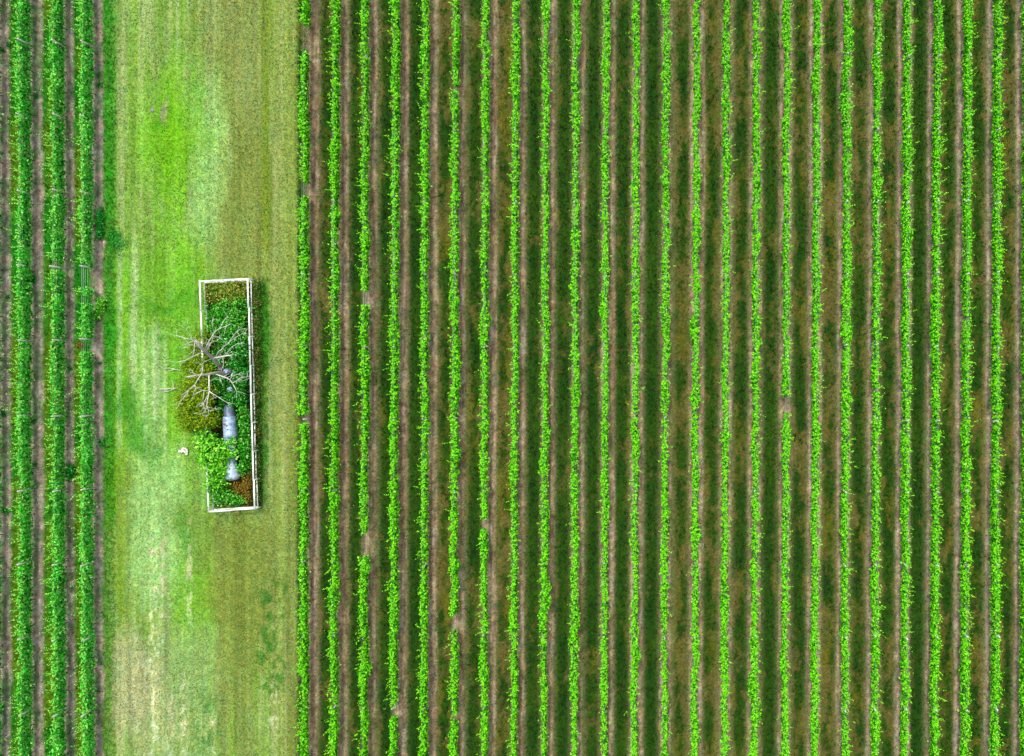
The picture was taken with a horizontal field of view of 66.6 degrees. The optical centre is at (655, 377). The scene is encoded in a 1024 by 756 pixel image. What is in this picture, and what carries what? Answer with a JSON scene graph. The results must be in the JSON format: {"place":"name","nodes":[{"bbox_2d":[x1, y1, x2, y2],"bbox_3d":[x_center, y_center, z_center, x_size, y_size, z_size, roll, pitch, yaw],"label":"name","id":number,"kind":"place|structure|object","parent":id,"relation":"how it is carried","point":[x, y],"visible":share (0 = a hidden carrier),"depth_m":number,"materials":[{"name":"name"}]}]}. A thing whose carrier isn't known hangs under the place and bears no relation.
{"place":"outdoors","nodes":[
{"label":"outdoors","id":0,"kind":"place"},
{"bbox_2d":[0,0,103,755],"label":"vineyard ground","id":1,"kind":"structure","parent":0,"point":[39,427],"depth_m":63.97,"materials":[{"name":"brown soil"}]},
{"bbox_2d":[0,0,4,755],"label":"vine row","id":2,"kind":"object","parent":1,"relation":"on","point":[1,562],"visible":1,"depth_m":63.60,"materials":[{"name":"green plant"}]},
{"bbox_2d":[0,410,6,417],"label":"weed","id":3,"kind":"object","parent":1,"relation":"on","point":[2,412],"visible":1,"depth_m":63.85,"materials":[{"name":"green plant"}]},
{"bbox_2d":[0,506,9,514],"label":"weed","id":4,"kind":"object","parent":1,"relation":"on","point":[5,510],"visible":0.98,"depth_m":63.85,"materials":[{"name":"green plant"}]},
{"bbox_2d":[1,0,35,755],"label":"vine row","id":5,"kind":"object","parent":1,"relation":"on","point":[23,91],"visible":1,"depth_m":62.90,"materials":[{"name":"green plant"}]},
{"bbox_2d":[30,272,36,282],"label":"weed","id":6,"kind":"object","parent":1,"relation":"on","point":[33,279],"visible":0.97,"depth_m":63.87,"materials":[{"name":"green plant"}]},
{"bbox_2d":[36,0,69,755],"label":"vine row","id":7,"kind":"object","parent":1,"relation":"on","point":[57,324],"visible":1,"depth_m":62.87,"materials":[{"name":"green plant"}]},
{"bbox_2d":[64,462,75,482],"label":"weed clump","id":8,"kind":"object","parent":1,"relation":"on","point":[70,470],"visible":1,"depth_m":63.69,"materials":[{"name":"green plant"}]},
{"bbox_2d":[75,341,83,347],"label":"weed clump","id":9,"kind":"object","parent":1,"relation":"on","point":[79,345],"visible":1,"depth_m":63.84,"materials":[{"name":"brown plant"}]},
{"bbox_2d":[65,0,97,755],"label":"vine row","id":10,"kind":"object","parent":1,"relation":"on","point":[85,497],"visible":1,"depth_m":62.88,"materials":[{"name":"green plant"}]},
{"bbox_2d":[94,203,106,241],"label":"weed clump","id":11,"kind":"object","parent":1,"relation":"on","point":[100,216],"visible":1,"depth_m":63.66,"materials":[{"name":"green plant"}]},
{"bbox_2d":[93,295,107,320],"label":"weed clump","id":12,"kind":"object","parent":1,"relation":"on","point":[100,301],"visible":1,"depth_m":63.59,"materials":[{"name":"green plant"}]},
{"bbox_2d":[98,439,105,447],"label":"weed","id":13,"kind":"object","parent":1,"relation":"on","point":[102,443],"visible":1,"depth_m":63.85,"materials":[{"name":"green plant"}]},
{"bbox_2d":[100,0,296,755],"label":"grass path","id":14,"kind":"structure","parent":0,"point":[153,525],"depth_m":64.00,"materials":[{"name":"green plant"}]},
{"bbox_2d":[106,227,129,255],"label":"weed clump","id":15,"kind":"object","parent":14,"relation":"on","point":[116,244],"visible":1,"depth_m":63.88,"materials":[{"name":"green plant"}]},
{"bbox_2d":[157,381,180,391],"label":"fallen branch","id":16,"kind":"object","parent":14,"relation":"on","point":[168,388],"visible":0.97,"depth_m":63.84,"materials":[{"name":"grey wood"}]},
{"bbox_2d":[178,447,187,454],"bbox_3d":[-39.641,6.108,63.899,0.888,0.197,0.587,19,90,0],"label":"white stone","id":17,"kind":"object","parent":14,"relation":"on","point":[182,450],"visible":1,"depth_m":63.85,"materials":[{"name":"white stone"}]},
{"bbox_2d":[169,357,223,434],"bbox_3d":[-37.926,1.535,62.672,4.606,2.862,6.781,0,90,0],"label":"shrub","id":18,"kind":"object","parent":14,"relation":"on","point":[187,404],"visible":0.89,"depth_m":62.47,"materials":[{"name":"green plant"}]},
{"bbox_2d":[181,323,216,371],"bbox_3d":[-37.952,-2.314,63.172,3.248,1.857,4.514,0,90,0],"label":"shrub","id":19,"kind":"object","parent":14,"relation":"on","point":[198,349],"visible":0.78,"depth_m":62.93,"materials":[{"name":"green plant"}]},
{"bbox_2d":[168,314,246,371],"bbox_3d":[-34.944,-2.763,60.770,6.488,7.022,4.042,-34,90,0],"label":"dead tree","id":20,"kind":"object","parent":14,"relation":"on","point":[210,356],"visible":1,"depth_m":59.59,"materials":[{"name":"grey wood"}]},
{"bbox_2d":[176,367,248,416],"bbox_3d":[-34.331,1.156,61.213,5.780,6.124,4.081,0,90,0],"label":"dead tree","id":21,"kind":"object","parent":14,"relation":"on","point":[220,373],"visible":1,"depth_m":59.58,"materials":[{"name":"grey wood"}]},
{"bbox_2d":[190,427,240,493],"bbox_3d":[-36.559,6.931,62.728,4.267,2.752,5.432,17,90,0],"label":"shrub","id":22,"kind":"object","parent":14,"relation":"on","point":[217,458],"visible":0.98,"depth_m":62.33,"materials":[{"name":"green plant"}]},
{"bbox_2d":[193,276,252,308],"bbox_3d":[-36.097,-7.099,63.345,5.060,1.532,2.796,0,90,0],"label":"shrub","id":23,"kind":"object","parent":14,"relation":"on","point":[226,290],"visible":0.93,"depth_m":63.22,"materials":[{"name":"green plant"}]},
{"bbox_2d":[201,477,247,509],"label":"shrub","id":24,"kind":"object","parent":14,"relation":"on","point":[220,496],"visible":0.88,"depth_m":63.24,"materials":[{"name":"green plant"}]},
{"bbox_2d":[200,294,254,344],"bbox_3d":[-35.439,-4.955,63.172,4.652,1.882,4.417,0,90,0],"label":"shrub","id":25,"kind":"object","parent":14,"relation":"on","point":[235,315],"visible":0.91,"depth_m":63.01,"materials":[{"name":"green plant"}]},
{"bbox_2d":[206,324,253,421],"bbox_3d":[-35.656,-0.489,63.087,4.643,2.052,8.360,0,90,0],"label":"thicket","id":26,"kind":"object","parent":14,"relation":"on","point":[237,367],"visible":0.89,"depth_m":63.06,"materials":[{"name":"green plant"}]},
{"bbox_2d":[223,368,232,373],"bbox_3d":[-35.281,-0.593,62.770,0.416,0.770,0.416,0,97,6],"label":"metal drum","id":27,"kind":"object","parent":26,"relation":"on","point":[226,371],"visible":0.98,"depth_m":62.48,"materials":[{"name":"metal"}]},
{"bbox_2d":[199,278,261,511],"bbox_3d":[-35.369,1.429,63.570,4.139,1.467,19.266,-2,90,0],"label":"rail fence","id":28,"kind":"object","parent":14,"relation":"on","point":[251,394],"visible":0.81,"depth_m":62.90,"materials":[{"name":"white paint"}]},
{"bbox_2d":[223,405,239,480],"bbox_3d":[-35.306,5.350,63.322,1.170,1.375,6.346,-3,90,0],"label":"metal tank","id":29,"kind":"object","parent":14,"relation":"on","point":[229,424],"visible":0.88,"depth_m":62.83,"materials":[{"name":"grey metal"}]},
{"bbox_2d":[228,470,252,505],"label":"shrub","id":30,"kind":"object","parent":14,"relation":"on","point":[243,484],"visible":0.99,"depth_m":63.45,"materials":[{"name":"brown plant"}]},
{"bbox_2d":[233,399,256,476],"bbox_3d":[-34.115,4.971,63.115,1.688,1.993,6.558,0,90,0],"label":"thicket","id":31,"kind":"object","parent":14,"relation":"on","point":[243,447],"visible":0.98,"depth_m":62.92,"materials":[{"name":"green plant"}]},
{"bbox_2d":[249,278,263,506],"bbox_3d":[-33.370,1.263,63.607,1.239,1.123,19.368,0,90,0],"label":"hedge","id":32,"kind":"object","parent":14,"relation":"on","point":[256,319],"visible":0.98,"depth_m":63.56,"materials":[{"name":"green plant"}]},
{"bbox_2d":[293,0,1023,755],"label":"vineyard ground","id":33,"kind":"structure","parent":0,"point":[439,330],"depth_m":64.00,"materials":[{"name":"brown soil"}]},
{"bbox_2d":[292,0,311,755],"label":"vine row","id":34,"kind":"object","parent":33,"relation":"on","point":[304,348],"visible":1,"depth_m":62.68,"materials":[{"name":"green plant"}]},
{"bbox_2d":[321,0,342,755],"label":"vine row","id":35,"kind":"object","parent":33,"relation":"on","point":[335,217],"visible":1,"depth_m":62.66,"materials":[{"name":"green plant"}]},
{"bbox_2d":[352,0,372,755],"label":"vine row","id":36,"kind":"object","parent":33,"relation":"on","point":[364,564],"visible":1,"depth_m":62.66,"materials":[{"name":"green plant"}]},
{"bbox_2d":[382,0,402,755],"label":"vine row","id":37,"kind":"object","parent":33,"relation":"on","point":[393,556],"visible":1,"depth_m":62.61,"materials":[{"name":"green plant"}]},
{"bbox_2d":[414,0,432,755],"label":"vine row","id":38,"kind":"object","parent":33,"relation":"on","point":[424,159],"visible":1,"depth_m":62.62,"materials":[{"name":"green plant"}]},
{"bbox_2d":[443,0,462,755],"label":"vine row","id":39,"kind":"object","parent":33,"relation":"on","point":[455,395],"visible":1,"depth_m":62.59,"materials":[{"name":"green plant"}]},
{"bbox_2d":[474,0,491,755],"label":"vine row","id":40,"kind":"object","parent":33,"relation":"on","point":[485,427],"visible":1,"depth_m":62.58,"materials":[{"name":"green plant"}]},
{"bbox_2d":[0,0,1022,755],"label":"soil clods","id":41,"kind":"object","parent":33,"relation":"on","point":[552,356],"visible":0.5,"depth_m":63.95,"materials":[{"name":"brown soil"}]},
{"bbox_2d":[504,0,521,755],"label":"vine row","id":42,"kind":"object","parent":33,"relation":"on","point":[515,70],"visible":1,"depth_m":62.57,"materials":[{"name":"green plant"}]},
{"bbox_2d":[536,0,552,755],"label":"vine row","id":43,"kind":"object","parent":33,"relation":"on","point":[544,271],"visible":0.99,"depth_m":62.55,"materials":[{"name":"green plant"}]},
{"bbox_2d":[566,0,582,755],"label":"vine row","id":44,"kind":"object","parent":33,"relation":"on","point":[574,456],"visible":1,"depth_m":62.57,"materials":[{"name":"green plant"}]},
{"bbox_2d":[596,0,612,755],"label":"vine row","id":45,"kind":"object","parent":33,"relation":"on","point":[603,310],"visible":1,"depth_m":62.54,"materials":[{"name":"green plant"}]},
{"bbox_2d":[624,0,643,755],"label":"vine row","id":46,"kind":"object","parent":33,"relation":"on","point":[636,452],"visible":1,"depth_m":62.56,"materials":[{"name":"green plant"}]},
{"bbox_2d":[658,0,675,755],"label":"vine row","id":47,"kind":"object","parent":33,"relation":"on","point":[665,323],"visible":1,"depth_m":62.56,"materials":[{"name":"green plant"}]},
{"bbox_2d":[686,0,703,755],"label":"vine row","id":48,"kind":"object","parent":33,"relation":"on","point":[694,335],"visible":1,"depth_m":62.54,"materials":[{"name":"green plant"}]},
{"bbox_2d":[718,0,735,755],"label":"vine row","id":49,"kind":"object","parent":33,"relation":"on","point":[725,599],"visible":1,"depth_m":62.56,"materials":[{"name":"green plant"}]},
{"bbox_2d":[746,0,765,755],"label":"vine row","id":50,"kind":"object","parent":33,"relation":"on","point":[755,503],"visible":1,"depth_m":62.57,"materials":[{"name":"green plant"}]},
{"bbox_2d":[777,0,799,755],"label":"vine row","id":51,"kind":"object","parent":33,"relation":"on","point":[785,171],"visible":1,"depth_m":62.56,"materials":[{"name":"green plant"}]},
{"bbox_2d":[808,0,826,755],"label":"vine row","id":52,"kind":"object","parent":33,"relation":"on","point":[815,429],"visible":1,"depth_m":62.57,"materials":[{"name":"green plant"}]},
{"bbox_2d":[838,0,857,755],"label":"vine row","id":53,"kind":"object","parent":33,"relation":"on","point":[845,333],"visible":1,"depth_m":62.59,"materials":[{"name":"green plant"}]},
{"bbox_2d":[868,0,887,755],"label":"vine row","id":54,"kind":"object","parent":33,"relation":"on","point":[876,196],"visible":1,"depth_m":62.61,"materials":[{"name":"green plant"}]},
{"bbox_2d":[897,0,919,755],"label":"vine row","id":55,"kind":"object","parent":33,"relation":"on","point":[906,180],"visible":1,"depth_m":62.61,"materials":[{"name":"green plant"}]},
{"bbox_2d":[927,0,949,755],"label":"vine row","id":56,"kind":"object","parent":33,"relation":"on","point":[934,334],"visible":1,"depth_m":62.64,"materials":[{"name":"green plant"}]},
{"bbox_2d":[957,0,978,755],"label":"vine row","id":57,"kind":"object","parent":33,"relation":"on","point":[966,63],"visible":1,"depth_m":62.66,"materials":[{"name":"green plant"}]},
{"bbox_2d":[987,0,1008,755],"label":"vine row","id":58,"kind":"object","parent":33,"relation":"on","point":[996,677],"visible":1,"depth_m":62.67,"materials":[{"name":"green plant"}]},
{"bbox_2d":[1016,0,1023,755],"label":"vine row","id":59,"kind":"object","parent":33,"relation":"on","point":[1021,653],"visible":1,"depth_m":63.10,"materials":[{"name":"green plant"}]}
]}

